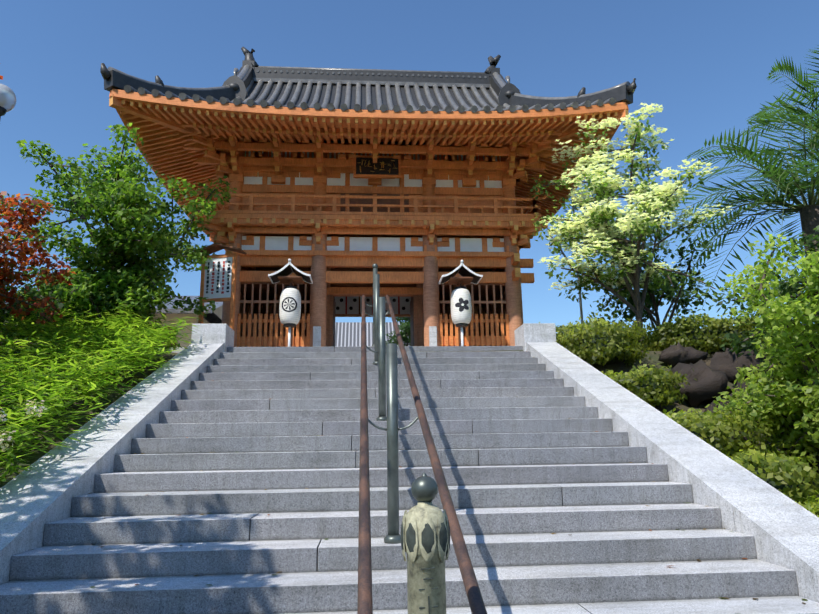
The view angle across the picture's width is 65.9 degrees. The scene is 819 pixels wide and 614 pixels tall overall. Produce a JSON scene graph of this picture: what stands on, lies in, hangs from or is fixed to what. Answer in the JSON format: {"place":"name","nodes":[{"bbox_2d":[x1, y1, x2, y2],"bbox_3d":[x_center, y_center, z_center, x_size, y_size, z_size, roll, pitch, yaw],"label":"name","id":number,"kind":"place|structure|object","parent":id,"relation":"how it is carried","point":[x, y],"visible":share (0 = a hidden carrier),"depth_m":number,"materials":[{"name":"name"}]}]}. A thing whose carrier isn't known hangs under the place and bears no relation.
{"place":"outdoors","nodes":[
{"label":"outdoors","id":0,"kind":"place"},
{"bbox_2d":[183,132,558,347],"bbox_3d":[-0.877,-0.760,15.417,8.600,5.025,5.480,0,-12,-4],"label":"temple gate","id":1,"kind":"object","parent":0,"point":[414,223],"visible":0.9,"depth_m":13.64,"materials":[{"name":"brown wood"}]},
{"bbox_2d":[100,47,636,241],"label":"gate roof","id":2,"kind":"structure","parent":1,"relation":"on","point":[251,96],"depth_m":13.17,"materials":[{"name":"orange wood"}]},
{"bbox_2d":[335,322,408,346],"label":"fence","id":3,"kind":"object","parent":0,"point":[347,334],"depth_m":42.03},
{"bbox_2d":[0,337,818,496],"bbox_3d":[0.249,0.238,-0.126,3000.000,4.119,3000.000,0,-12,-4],"label":"ground","id":4,"kind":"structure","parent":0,"point":[619,367],"depth_m":7.96,"materials":[{"name":"green plant"}]},
{"bbox_2d":[0,83,16,118],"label":"street lamp","id":5,"kind":"object","parent":4,"relation":"on","point":[8,100],"visible":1,"depth_m":9.31,"materials":[{"name":"white glass"}]},
{"bbox_2d":[0,191,74,323],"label":"red maple","id":6,"kind":"object","parent":4,"relation":"on","point":[9,274],"visible":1,"depth_m":8.12,"materials":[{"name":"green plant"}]},
{"bbox_2d":[0,250,112,339],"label":"shrub","id":7,"kind":"object","parent":4,"relation":"on","point":[50,293],"visible":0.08,"depth_m":10.11,"materials":[{"name":"green plant"}]},
{"bbox_2d":[0,287,203,481],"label":"bamboo grass","id":8,"kind":"structure","parent":4,"relation":"on","point":[128,342],"depth_m":7.50,"materials":[{"name":"green plant"}]},
{"bbox_2d":[0,399,46,451],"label":"hydrangea","id":9,"kind":"object","parent":8,"relation":"on","point":[9,438],"visible":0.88,"depth_m":5.10,"materials":[{"name":"white plant"}]},
{"bbox_2d":[47,268,175,348],"bbox_3d":[-5.084,0.166,10.497,2.047,1.571,2.206,10,-16,-40],"label":"shrub","id":10,"kind":"object","parent":4,"relation":"on","point":[120,294],"visible":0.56,"depth_m":10.27,"materials":[{"name":"green plant"}]},
{"bbox_2d":[5,296,222,346],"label":"temple office","id":11,"kind":"structure","parent":4,"relation":"on","point":[215,317],"depth_m":18.83,"materials":[{"name":"tile"}]},
{"bbox_2d":[0,324,233,584],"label":"wall","id":12,"kind":"structure","parent":4,"relation":"on","point":[33,501],"depth_m":5.54,"materials":[{"name":"stone"}]},
{"bbox_2d":[0,123,236,321],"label":"green maple","id":13,"kind":"object","parent":4,"relation":"on","point":[118,195],"visible":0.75,"depth_m":10.88,"materials":[{"name":"green plant"}]},
{"bbox_2d":[386,317,410,345],"bbox_3d":[0.015,2.257,30.180,4.297,5.400,3.438,0,-12,-4],"label":"tree behind gate","id":14,"kind":"object","parent":4,"relation":"on","point":[405,329],"visible":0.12,"depth_m":29.62,"materials":[{"name":"green plant"}]},
{"bbox_2d":[0,346,818,613],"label":"stairs","id":15,"kind":"structure","parent":4,"relation":"on","point":[522,486],"depth_m":4.83,"materials":[{"name":"stone"}]},
{"bbox_2d":[193,243,246,329],"bbox_3d":[-3.813,-0.049,12.525,1.011,2.477,0.320,-3,-13,9],"label":"notice board","id":16,"kind":"object","parent":15,"relation":"on","point":[218,280],"visible":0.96,"depth_m":12.62,"materials":[{"name":"white wood"}]},
{"bbox_2d":[268,259,312,346],"bbox_3d":[-2.371,0.047,12.557,0.828,1.920,0.656,0,-12,-4],"label":"lantern","id":17,"kind":"object","parent":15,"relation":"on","point":[290,307],"visible":0.98,"depth_m":12.45,"materials":[{"name":"white paper"}]},
{"bbox_2d":[32,389,807,603],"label":"fallen leaves","id":18,"kind":"object","parent":15,"relation":"on","point":[401,466],"visible":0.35,"depth_m":4.50,"materials":[{"name":"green plant"}]},
{"bbox_2d":[357,263,486,613],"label":"handrail","id":19,"kind":"object","parent":15,"relation":"on","point":[385,357],"visible":0.96,"depth_m":4.30,"materials":[{"name":"brown metal"}]},
{"bbox_2d":[439,260,482,345],"bbox_3d":[1.050,0.051,12.810,0.828,1.920,0.656,0,-12,-4],"label":"lantern","id":20,"kind":"object","parent":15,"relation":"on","point":[461,310],"visible":0.98,"depth_m":12.71,"materials":[{"name":"white paper"}]},
{"bbox_2d":[401,472,449,613],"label":"newel post","id":21,"kind":"object","parent":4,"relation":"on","point":[425,536],"visible":1,"depth_m":2.04,"materials":[{"name":"beige metal"}]},
{"bbox_2d":[571,187,582,321],"bbox_3d":[3.938,-1.300,14.866,0.200,5.600,0.200,0,-12,-4],"label":"steel pole","id":22,"kind":"object","parent":4,"relation":"on","point":[581,310],"visible":0.1,"depth_m":14.59,"materials":[{"name":"grey metal"}]},
{"bbox_2d":[530,103,734,349],"bbox_3d":[4.137,-1.165,11.856,3.582,5.249,4.038,0,-12,-4],"label":"dogwood tree","id":23,"kind":"object","parent":4,"relation":"on","point":[655,203],"visible":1,"depth_m":11.79,"materials":[{"name":"green plant"}]},
{"bbox_2d":[592,226,718,330],"bbox_3d":[5.342,-0.182,14.282,2.738,3.632,3.385,-4,-13,15],"label":"garden tree","id":24,"kind":"object","parent":4,"relation":"on","point":[653,300],"visible":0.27,"depth_m":13.96,"materials":[{"name":"green plant"}]},
{"bbox_2d":[514,323,818,602],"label":"wall","id":25,"kind":"structure","parent":4,"relation":"on","point":[781,528],"depth_m":5.33,"materials":[{"name":"stone"}]},
{"bbox_2d":[539,309,818,516],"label":"hedge","id":26,"kind":"object","parent":4,"relation":"on","point":[599,341],"visible":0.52,"depth_m":8.46,"materials":[{"name":"green plant"}]},
{"bbox_2d":[658,342,818,472],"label":"garden rocks","id":27,"kind":"object","parent":4,"relation":"on","point":[717,374],"visible":0.33,"depth_m":9.34,"materials":[{"name":"grey stone"}]},
{"bbox_2d":[663,45,818,315],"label":"palm","id":28,"kind":"object","parent":4,"relation":"on","point":[809,214],"visible":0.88,"depth_m":13.88,"materials":[{"name":"green plant"}]},
{"bbox_2d":[705,232,818,472],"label":"shrub","id":29,"kind":"object","parent":4,"relation":"on","point":[788,393],"visible":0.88,"depth_m":7.26,"materials":[{"name":"green plant"}]},
{"bbox_2d":[709,225,818,383],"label":"shrub","id":30,"kind":"object","parent":4,"relation":"on","point":[784,288],"visible":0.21,"depth_m":9.47,"materials":[{"name":"green plant"}]},
{"bbox_2d":[0,0,818,333],"label":"sky","id":31,"kind":"structure","parent":0,"point":[708,63],"materials":[{"name":"blue"}]}
]}

